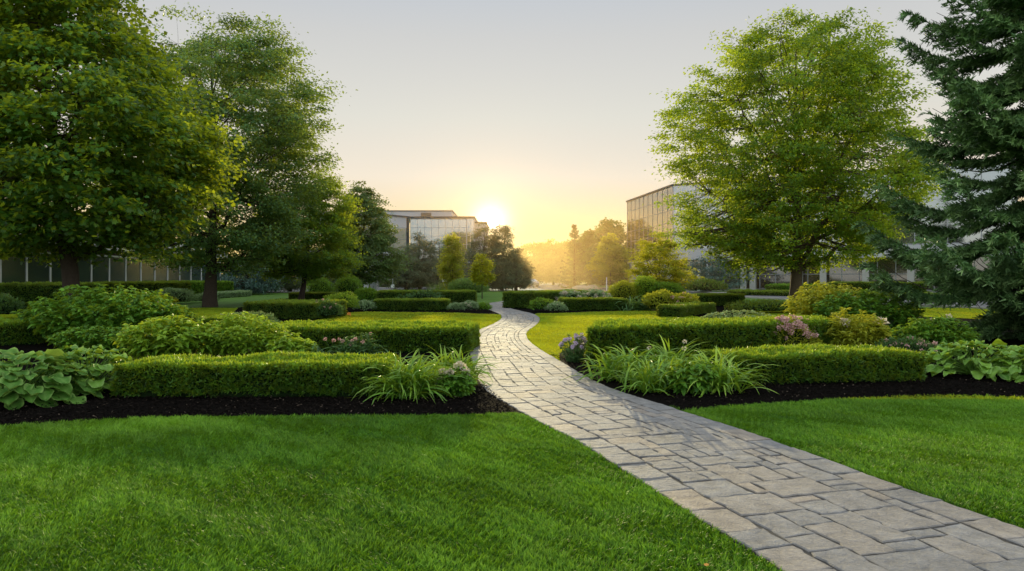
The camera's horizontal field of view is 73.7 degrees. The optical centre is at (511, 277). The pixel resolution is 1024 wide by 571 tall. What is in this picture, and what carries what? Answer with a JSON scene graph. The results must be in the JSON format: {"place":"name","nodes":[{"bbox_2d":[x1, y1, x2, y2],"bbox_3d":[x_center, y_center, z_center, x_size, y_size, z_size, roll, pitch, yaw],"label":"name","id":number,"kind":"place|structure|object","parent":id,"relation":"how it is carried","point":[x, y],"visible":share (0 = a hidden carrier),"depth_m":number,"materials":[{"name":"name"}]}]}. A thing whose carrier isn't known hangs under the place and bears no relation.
{"place":"outdoors","nodes":[
{"label":"outdoors","id":0,"kind":"place"},
{"bbox_2d":[0,233,225,282],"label":"glazed hall","id":1,"kind":"structure","parent":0,"point":[11,271],"depth_m":44.59,"materials":[{"name":"glass"}]},
{"bbox_2d":[2,253,25,282],"bbox_3d":[-26.762,-0.075,36.642,0.040,2.650,1.852,0,0,0],"label":"window pane","id":2,"kind":"structure","parent":1,"relation":"in","point":[12,270],"depth_m":36.64,"materials":[{"name":"green glass"}]},
{"bbox_2d":[28,253,49,282],"bbox_3d":[-26.776,-0.075,38.595,0.040,2.650,1.852,0,0,0],"label":"window pane","id":3,"kind":"structure","parent":1,"relation":"in","point":[36,272],"depth_m":38.51,"materials":[{"name":"green glass"}]},
{"bbox_2d":[77,259,90,281],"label":"window pane","id":4,"kind":"structure","parent":1,"relation":"in","point":[84,267],"depth_m":42.79,"materials":[{"name":"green glass"}]},
{"bbox_2d":[92,256,108,281],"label":"window pane","id":5,"kind":"structure","parent":1,"relation":"in","point":[101,273],"depth_m":44.53,"materials":[{"name":"green glass"}]},
{"bbox_2d":[1,252,220,282],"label":"window frame","id":6,"kind":"structure","parent":1,"relation":"in","point":[32,252],"depth_m":45.99,"materials":[{"name":"white paint"}]},
{"bbox_2d":[110,257,124,280],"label":"window pane","id":7,"kind":"structure","parent":1,"relation":"in","point":[117,269],"depth_m":46.41,"materials":[{"name":"grey glass"}]},
{"bbox_2d":[126,258,139,281],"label":"window pane","id":8,"kind":"structure","parent":1,"relation":"in","point":[132,270],"depth_m":48.40,"materials":[{"name":"green glass"}]},
{"bbox_2d":[0,282,1023,570],"bbox_3d":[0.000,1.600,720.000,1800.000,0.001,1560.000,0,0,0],"label":"ground","id":9,"kind":"structure","parent":0,"point":[238,302],"depth_m":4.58,"materials":[{"name":"green plant"}]},
{"bbox_2d":[0,292,26,313],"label":"shrub","id":10,"kind":"object","parent":9,"relation":"on","point":[8,304],"visible":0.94,"depth_m":26.60,"materials":[{"name":"green plant"}]},
{"bbox_2d":[0,281,105,309],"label":"hedge","id":11,"kind":"object","parent":9,"relation":"on","point":[26,291],"visible":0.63,"depth_m":32.94,"materials":[{"name":"green plant"}]},
{"bbox_2d":[97,280,191,301],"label":"hedge","id":12,"kind":"object","parent":9,"relation":"on","point":[151,286],"visible":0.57,"depth_m":43.33,"materials":[{"name":"green plant"}]},
{"bbox_2d":[158,287,199,300],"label":"silver shrub","id":13,"kind":"object","parent":9,"relation":"on","point":[180,294],"visible":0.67,"depth_m":41.94,"materials":[{"name":"green plant"}]},
{"bbox_2d":[61,1,357,306],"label":"maple tree","id":14,"kind":"object","parent":9,"relation":"on","point":[270,147],"visible":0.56,"depth_m":35.76,"materials":[{"name":"green plant"}]},
{"bbox_2d":[185,280,234,294],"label":"hedge","id":15,"kind":"object","parent":9,"relation":"on","point":[197,286],"visible":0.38,"depth_m":55.14,"materials":[{"name":"green plant"}]},
{"bbox_2d":[217,265,285,294],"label":"shrub","id":16,"kind":"object","parent":9,"relation":"on","point":[259,285],"visible":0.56,"depth_m":65.11,"materials":[{"name":"green plant"}]},
{"bbox_2d":[0,318,526,426],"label":"mulch bed","id":17,"kind":"object","parent":9,"relation":"on","point":[481,400],"visible":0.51,"depth_m":8.44,"materials":[{"name":"brown soil"}]},
{"bbox_2d":[0,316,47,345],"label":"hedge","id":18,"kind":"object","parent":17,"relation":"on","point":[15,331],"visible":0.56,"depth_m":16.18,"materials":[{"name":"green plant"}]},
{"bbox_2d":[0,347,103,409],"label":"hosta","id":19,"kind":"object","parent":17,"relation":"on","point":[16,391],"visible":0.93,"depth_m":8.63,"materials":[{"name":"green plant"}]},
{"bbox_2d":[22,344,132,395],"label":"hosta","id":20,"kind":"object","parent":17,"relation":"on","point":[98,384],"visible":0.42,"depth_m":9.34,"materials":[{"name":"green plant"}]},
{"bbox_2d":[45,324,128,354],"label":"perennial clump","id":21,"kind":"object","parent":17,"relation":"on","point":[61,340],"visible":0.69,"depth_m":14.01,"materials":[{"name":"green plant"}]},
{"bbox_2d":[10,283,197,341],"bbox_3d":[-9.630,0.863,16.411,4.063,1.484,2.754,0,0,0],"label":"leafy shrub","id":22,"kind":"object","parent":17,"relation":"on","point":[89,307],"visible":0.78,"depth_m":15.78,"materials":[{"name":"green plant"}]},
{"bbox_2d":[0,0,250,299],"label":"maple tree","id":23,"kind":"object","parent":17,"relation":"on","point":[116,106],"visible":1,"depth_m":20.11,"materials":[{"name":"green plant"}]},
{"bbox_2d":[110,313,226,359],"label":"perennial clump","id":24,"kind":"object","parent":17,"relation":"on","point":[162,336],"visible":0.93,"depth_m":12.71,"materials":[{"name":"green plant"}]},
{"bbox_2d":[194,313,256,332],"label":"hedge","id":25,"kind":"object","parent":17,"relation":"on","point":[210,318],"visible":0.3,"depth_m":19.58,"materials":[{"name":"green plant"}]},
{"bbox_2d":[195,311,290,356],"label":"perennial clump","id":26,"kind":"object","parent":17,"relation":"on","point":[237,339],"visible":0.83,"depth_m":13.12,"materials":[{"name":"green plant"}]},
{"bbox_2d":[107,350,402,397],"bbox_3d":[-3.483,1.342,9.584,3.813,0.600,1.300,0,0,0],"label":"hedge","id":27,"kind":"object","parent":17,"relation":"on","point":[290,373],"visible":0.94,"depth_m":9.08,"materials":[{"name":"green plant"}]},
{"bbox_2d":[266,332,316,352],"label":"perennial clump","id":28,"kind":"object","parent":17,"relation":"on","point":[284,343],"visible":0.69,"depth_m":12.84,"materials":[{"name":"green plant"}]},
{"bbox_2d":[262,337,429,360],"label":"lily plant","id":29,"kind":"object","parent":17,"relation":"on","point":[322,351],"visible":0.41,"depth_m":12.73,"materials":[{"name":"green plant"}]},
{"bbox_2d":[333,332,381,354],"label":"flowering perennial","id":30,"kind":"object","parent":17,"relation":"on","point":[356,343],"visible":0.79,"depth_m":12.85,"materials":[{"name":"green plant"}]},
{"bbox_2d":[259,319,480,353],"bbox_3d":[-3.144,1.295,15.417,4.843,0.713,2.151,0,0,4],"label":"hedge","id":31,"kind":"object","parent":17,"relation":"on","point":[405,336],"visible":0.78,"depth_m":14.48,"materials":[{"name":"green plant"}]},
{"bbox_2d":[350,348,477,403],"bbox_3d":[-1.331,1.276,9.125,1.800,0.624,1.619,0,0,0],"label":"daylily","id":32,"kind":"object","parent":17,"relation":"on","point":[409,381],"visible":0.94,"depth_m":8.99,"materials":[{"name":"green plant"}]},
{"bbox_2d":[435,361,477,397],"bbox_3d":[-0.741,1.352,9.196,0.584,0.501,0.574,0,0,0],"label":"sedum","id":33,"kind":"object","parent":17,"relation":"on","point":[459,387],"visible":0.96,"depth_m":9.06,"materials":[{"name":"green plant"}]},
{"bbox_2d":[414,344,511,385],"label":"daylily","id":34,"kind":"object","parent":17,"relation":"on","point":[472,367],"visible":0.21,"depth_m":10.46,"materials":[{"name":"green plant"}]},
{"bbox_2d":[306,277,334,291],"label":"ball shrub","id":35,"kind":"object","parent":9,"relation":"on","point":[323,285],"visible":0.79,"depth_m":52.36,"materials":[{"name":"green plant"}]},
{"bbox_2d":[332,274,362,294],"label":"ball shrub","id":36,"kind":"object","parent":9,"relation":"on","point":[349,284],"visible":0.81,"depth_m":48.58,"materials":[{"name":"green plant"}]},
{"bbox_2d":[312,180,414,286],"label":"maple","id":37,"kind":"object","parent":9,"relation":"on","point":[377,242],"visible":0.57,"depth_m":60.74,"materials":[{"name":"green plant"}]},
{"bbox_2d":[234,298,497,321],"bbox_3d":[-8.372,1.588,39.398,13.472,0.001,30.836,0,0,-12],"label":"mulch bed","id":38,"kind":"object","parent":9,"relation":"on","point":[350,310],"visible":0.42,"depth_m":32.32,"materials":[{"name":"black soil"}]},
{"bbox_2d":[242,298,348,319],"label":"hedge","id":39,"kind":"object","parent":38,"relation":"on","point":[284,308],"visible":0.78,"depth_m":26.34,"materials":[{"name":"green plant"}]},
{"bbox_2d":[228,166,374,299],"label":"young maple","id":40,"kind":"object","parent":38,"relation":"on","point":[305,264],"visible":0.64,"depth_m":43.15,"materials":[{"name":"green plant"}]},
{"bbox_2d":[288,291,341,299],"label":"hedge","id":41,"kind":"object","parent":38,"relation":"on","point":[309,295],"visible":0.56,"depth_m":46.22,"materials":[{"name":"green plant"}]},
{"bbox_2d":[315,298,344,315],"bbox_3d":[-7.294,1.147,26.699,1.360,0.738,1.553,0,0,36],"label":"spirea","id":42,"kind":"object","parent":38,"relation":"on","point":[329,308],"visible":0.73,"depth_m":26.49,"materials":[{"name":"green plant"}]},
{"bbox_2d":[322,291,361,308],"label":"mounded shrub","id":43,"kind":"object","parent":38,"relation":"on","point":[351,303],"visible":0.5,"depth_m":32.48,"materials":[{"name":"green plant"}]},
{"bbox_2d":[351,286,376,300],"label":"leafy shrub","id":44,"kind":"object","parent":38,"relation":"on","point":[366,293],"visible":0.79,"depth_m":41.86,"materials":[{"name":"green plant"}]},
{"bbox_2d":[372,297,450,310],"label":"hedge","id":45,"kind":"object","parent":38,"relation":"on","point":[413,304],"visible":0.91,"depth_m":33.16,"materials":[{"name":"green plant"}]},
{"bbox_2d":[376,289,476,302],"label":"hedge","id":46,"kind":"object","parent":38,"relation":"on","point":[458,296],"visible":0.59,"depth_m":39.70,"materials":[{"name":"green plant"}]},
{"bbox_2d":[310,210,488,286],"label":"office block","id":47,"kind":"structure","parent":9,"relation":"on","point":[432,225],"depth_m":121.03,"materials":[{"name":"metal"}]},
{"bbox_2d":[432,232,468,288],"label":"columnar tree","id":48,"kind":"object","parent":9,"relation":"on","point":[454,257],"visible":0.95,"depth_m":66.64,"materials":[{"name":"green plant"}]},
{"bbox_2d":[446,277,490,293],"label":"bush","id":49,"kind":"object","parent":9,"relation":"on","point":[464,283],"depth_m":59.11,"materials":[{"name":"green plant"}]},
{"bbox_2d":[467,253,499,298],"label":"young tree","id":50,"kind":"object","parent":9,"relation":"on","point":[477,275],"visible":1,"depth_m":52.63,"materials":[{"name":"green plant"}]},
{"bbox_2d":[0,307,997,334],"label":"lawn grass","id":51,"kind":"structure","parent":9,"relation":"on","point":[566,321],"depth_m":27.93,"materials":[{"name":"green plant"}]},
{"bbox_2d":[493,247,537,290],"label":"tree","id":52,"kind":"object","parent":9,"relation":"on","point":[518,272],"visible":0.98,"depth_m":81.19,"materials":[{"name":"green plant"}]},
{"bbox_2d":[511,242,545,284],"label":"tree","id":53,"kind":"object","parent":9,"relation":"on","point":[527,247],"visible":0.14,"depth_m":162.71,"materials":[{"name":"yellow plant"}]},
{"bbox_2d":[557,224,591,287],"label":"spruce","id":54,"kind":"object","parent":9,"relation":"on","point":[575,277],"visible":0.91,"depth_m":107.84,"materials":[{"name":"yellow plant"}]},
{"bbox_2d":[561,229,603,286],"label":"tree","id":55,"kind":"object","parent":9,"relation":"on","point":[581,239],"visible":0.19,"depth_m":112.43,"materials":[{"name":"yellow plant"}]},
{"bbox_2d":[562,217,631,286],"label":"tree","id":56,"kind":"object","parent":9,"relation":"on","point":[606,227],"visible":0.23,"depth_m":110.24,"materials":[{"name":"yellow plant"}]},
{"bbox_2d":[512,303,753,318],"bbox_3d":[7.335,1.588,41.599,15.460,0.001,31.335,0,0,0],"label":"mulch bed","id":57,"kind":"object","parent":9,"relation":"on","point":[719,309],"visible":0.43,"depth_m":32.32,"materials":[{"name":"brown soil"}]},
{"bbox_2d":[502,289,588,308],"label":"hedge","id":58,"kind":"object","parent":57,"relation":"on","point":[516,299],"visible":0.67,"depth_m":35.83,"materials":[{"name":"green plant"}]},
{"bbox_2d":[558,297,627,310],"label":"hedge","id":59,"kind":"object","parent":57,"relation":"on","point":[585,303],"visible":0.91,"depth_m":33.35,"materials":[{"name":"green plant"}]},
{"bbox_2d":[607,279,641,298],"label":"ball shrub","id":60,"kind":"object","parent":57,"relation":"on","point":[622,289],"visible":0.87,"depth_m":43.07,"materials":[{"name":"green plant"}]},
{"bbox_2d":[613,293,655,310],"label":"feathery plant","id":61,"kind":"object","parent":57,"relation":"on","point":[638,305],"visible":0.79,"depth_m":33.25,"materials":[{"name":"green plant"}]},
{"bbox_2d":[633,275,657,296],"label":"ball shrub","id":62,"kind":"object","parent":57,"relation":"on","point":[645,282],"visible":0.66,"depth_m":43.12,"materials":[{"name":"green plant"}]},
{"bbox_2d":[641,288,676,308],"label":"golden shrub","id":63,"kind":"object","parent":57,"relation":"on","point":[656,298],"visible":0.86,"depth_m":32.67,"materials":[{"name":"green plant"}]},
{"bbox_2d":[624,231,704,287],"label":"multi stem tree","id":64,"kind":"object","parent":57,"relation":"on","point":[660,264],"visible":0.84,"depth_m":49.24,"materials":[{"name":"green plant"}]},
{"bbox_2d":[647,281,687,293],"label":"ball shrub","id":65,"kind":"object","parent":57,"relation":"on","point":[673,287],"visible":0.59,"depth_m":42.52,"materials":[{"name":"green plant"}]},
{"bbox_2d":[656,301,715,316],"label":"hedge","id":66,"kind":"object","parent":57,"relation":"on","point":[679,309],"visible":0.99,"depth_m":28.16,"materials":[{"name":"green plant"}]},
{"bbox_2d":[673,292,745,305],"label":"hedge","id":67,"kind":"object","parent":57,"relation":"on","point":[720,299],"visible":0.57,"depth_m":38.72,"materials":[{"name":"green plant"}]},
{"bbox_2d":[672,248,764,291],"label":"shrub","id":68,"kind":"object","parent":9,"relation":"on","point":[716,272],"visible":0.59,"depth_m":76.81,"materials":[{"name":"green plant"}]},
{"bbox_2d":[723,298,798,312],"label":"shrub","id":69,"kind":"object","parent":9,"relation":"on","point":[765,305],"visible":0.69,"depth_m":30.84,"materials":[{"name":"green plant"}]},
{"bbox_2d":[527,334,1023,399],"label":"lawn grass","id":70,"kind":"structure","parent":9,"relation":"on","point":[539,341],"depth_m":14.66,"materials":[{"name":"green plant"}]},
{"bbox_2d":[551,317,1023,409],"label":"mulch bed","id":71,"kind":"object","parent":9,"relation":"on","point":[955,384],"visible":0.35,"depth_m":9.63,"materials":[{"name":"brown soil"}]},
{"bbox_2d":[559,332,587,362],"bbox_3d":[1.210,1.318,12.956,0.624,0.570,0.652,0,0,35],"label":"aster","id":72,"kind":"object","parent":71,"relation":"on","point":[575,355],"visible":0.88,"depth_m":12.87,"materials":[{"name":"purple plant"}]},
{"bbox_2d":[562,344,675,382],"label":"daylily","id":73,"kind":"object","parent":71,"relation":"on","point":[607,364],"visible":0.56,"depth_m":10.52,"materials":[{"name":"green plant"}]},
{"bbox_2d":[605,355,695,394],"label":"daylily","id":74,"kind":"object","parent":71,"relation":"on","point":[648,380],"visible":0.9,"depth_m":9.50,"materials":[{"name":"green plant"}]},
{"bbox_2d":[607,334,711,373],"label":"daylily","id":75,"kind":"object","parent":71,"relation":"on","point":[680,356],"visible":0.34,"depth_m":10.95,"materials":[{"name":"green plant"}]},
{"bbox_2d":[665,359,719,395],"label":"broad leaf plant","id":76,"kind":"object","parent":71,"relation":"on","point":[707,372],"visible":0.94,"depth_m":9.31,"materials":[{"name":"green plant"}]},
{"bbox_2d":[583,314,834,363],"bbox_3d":[4.284,1.222,14.359,6.793,0.863,1.852,0,0,-19],"label":"hedge","id":77,"kind":"object","parent":71,"relation":"on","point":[721,333],"visible":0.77,"depth_m":13.36,"materials":[{"name":"green plant"}]},
{"bbox_2d":[655,345,778,396],"bbox_3d":[2.824,1.281,9.727,1.774,0.609,1.595,0,0,0],"label":"daylily","id":78,"kind":"object","parent":71,"relation":"on","point":[727,381],"visible":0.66,"depth_m":9.49,"materials":[{"name":"green plant"}]},
{"bbox_2d":[701,309,774,318],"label":"hosta","id":79,"kind":"object","parent":71,"relation":"on","point":[715,314],"visible":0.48,"depth_m":23.86,"materials":[{"name":"green plant"}]},
{"bbox_2d":[769,314,822,345],"bbox_3d":[5.767,1.102,14.278,1.314,0.701,1.211,0,0,0],"label":"spirea","id":80,"kind":"object","parent":71,"relation":"on","point":[795,336],"visible":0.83,"depth_m":13.90,"materials":[{"name":"pink plant"}]},
{"bbox_2d":[702,343,926,384],"bbox_3d":[4.743,1.344,10.848,3.310,0.595,1.356,0,0,-5],"label":"hedge","id":81,"kind":"object","parent":71,"relation":"on","point":[817,363],"visible":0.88,"depth_m":10.34,"materials":[{"name":"green plant"}]},
{"bbox_2d":[780,280,870,315],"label":"leafy shrub","id":82,"kind":"object","parent":71,"relation":"on","point":[808,298],"visible":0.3,"depth_m":19.71,"materials":[{"name":"green plant"}]},
{"bbox_2d":[823,307,891,346],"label":"perennial clump","id":83,"kind":"object","parent":71,"relation":"on","point":[844,333],"visible":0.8,"depth_m":14.19,"materials":[{"name":"green plant"}]},
{"bbox_2d":[809,288,925,337],"bbox_3d":[9.641,0.945,18.555,3.156,1.319,2.188,0,0,0],"label":"leafy shrub","id":84,"kind":"object","parent":71,"relation":"on","point":[901,315],"visible":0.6,"depth_m":18.19,"materials":[{"name":"green plant"}]},
{"bbox_2d":[871,334,941,353],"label":"heather","id":85,"kind":"object","parent":71,"relation":"on","point":[917,345],"visible":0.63,"depth_m":13.28,"materials":[{"name":"green plant"}]},
{"bbox_2d":[887,313,982,353],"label":"perennial clump","id":86,"kind":"object","parent":71,"relation":"on","point":[946,329],"visible":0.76,"depth_m":14.38,"materials":[{"name":"green plant"}]},
{"bbox_2d":[850,0,1023,343],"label":"spruce tree","id":87,"kind":"object","parent":71,"relation":"on","point":[973,130],"visible":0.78,"depth_m":17.30,"materials":[{"name":"green plant"}]},
{"bbox_2d":[921,339,1023,380],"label":"hosta","id":88,"kind":"object","parent":71,"relation":"on","point":[977,370],"visible":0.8,"depth_m":11.01,"materials":[{"name":"green plant"}]},
{"bbox_2d":[980,345,1023,382],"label":"hosta","id":89,"kind":"object","parent":71,"relation":"on","point":[1014,370],"visible":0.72,"depth_m":10.63,"materials":[{"name":"green plant"}]},
{"bbox_2d":[642,4,969,302],"bbox_3d":[14.909,-6.193,36.361,14.613,15.641,16.157,0,0,-37],"label":"linden tree","id":90,"kind":"object","parent":9,"relation":"on","point":[854,121],"visible":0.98,"depth_m":33.60,"materials":[{"name":"green plant"}]},
{"bbox_2d":[626,161,1015,292],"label":"glass office","id":91,"kind":"structure","parent":9,"relation":"on","point":[643,218],"depth_m":83.34,"materials":[{"name":"grey glass"}]},
{"bbox_2d":[629,186,673,261],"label":"window frame","id":92,"kind":"structure","parent":91,"relation":"in","point":[671,186],"depth_m":97.78,"materials":[{"name":"grey metal"}]},
{"bbox_2d":[686,256,1007,290],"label":"window frame","id":93,"kind":"structure","parent":91,"relation":"in","point":[807,274],"depth_m":80.16,"materials":[{"name":"grey metal"}]},
{"bbox_2d":[726,288,936,296],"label":"hedge","id":94,"kind":"object","parent":9,"relation":"on","point":[769,292],"visible":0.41,"depth_m":61.20,"materials":[{"name":"green plant"}]},
{"bbox_2d":[828,281,926,291],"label":"hedge","id":95,"kind":"object","parent":9,"relation":"on","point":[863,285],"visible":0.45,"depth_m":61.49,"materials":[{"name":"green plant"}]},
{"bbox_2d":[10,0,1023,273],"label":"sky","id":96,"kind":"structure","parent":0,"point":[533,117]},
{"bbox_2d":[513,282,571,288],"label":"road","id":97,"kind":"structure","parent":0,"point":[555,286],"depth_m":113.68,"materials":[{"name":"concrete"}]},
{"bbox_2d":[528,238,561,284],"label":"tree","id":98,"kind":"object","parent":97,"relation":"on","point":[540,248],"visible":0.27,"depth_m":158.55,"materials":[{"name":"yellow plant"}]},
{"bbox_2d":[537,241,572,284],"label":"tree","id":99,"kind":"object","parent":97,"relation":"on","point":[554,263],"visible":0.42,"depth_m":148.46,"materials":[{"name":"yellow plant"}]},
{"bbox_2d":[272,287,992,306],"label":"road","id":100,"kind":"structure","parent":0,"point":[980,305],"depth_m":80.33,"materials":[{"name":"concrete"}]},
{"bbox_2d":[367,242,435,289],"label":"pine tree","id":101,"kind":"object","parent":100,"relation":"on","point":[407,279],"visible":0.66,"depth_m":90.77,"materials":[{"name":"green plant"}]},
{"bbox_2d":[397,229,441,289],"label":"tree","id":102,"kind":"object","parent":100,"relation":"on","point":[422,246],"visible":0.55,"depth_m":92.85,"materials":[{"name":"green plant"}]},
{"bbox_2d":[410,238,463,288],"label":"pine tree","id":103,"kind":"object","parent":100,"relation":"on","point":[437,252],"visible":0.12,"depth_m":94.83,"materials":[{"name":"green plant"}]},
{"bbox_2d":[453,220,511,289],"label":"tree","id":104,"kind":"object","parent":100,"relation":"on","point":[474,246],"visible":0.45,"depth_m":82.96,"materials":[{"name":"green plant"}]},
{"bbox_2d":[482,225,533,290],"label":"tree","id":105,"kind":"object","parent":100,"relation":"on","point":[505,230],"visible":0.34,"depth_m":83.16,"materials":[{"name":"green plant"}]},
{"bbox_2d":[584,232,631,289],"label":"pale tree","id":106,"kind":"object","parent":100,"relation":"on","point":[613,268],"visible":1,"depth_m":90.99,"materials":[{"name":"yellow plant"}]},
{"bbox_2d":[470,301,1023,570],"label":"path","id":107,"kind":"structure","parent":0,"point":[786,508],"depth_m":5.23,"materials":[{"name":"stone"}]},
{"label":"pavement","id":108,"kind":"structure","parent":0,"visible":0},
{"bbox_2d":[683,278,728,290],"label":"dome shrub","id":109,"kind":"object","parent":108,"relation":"on","point":[707,284],"visible":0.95,"depth_m":73.58,"materials":[{"name":"green plant"}]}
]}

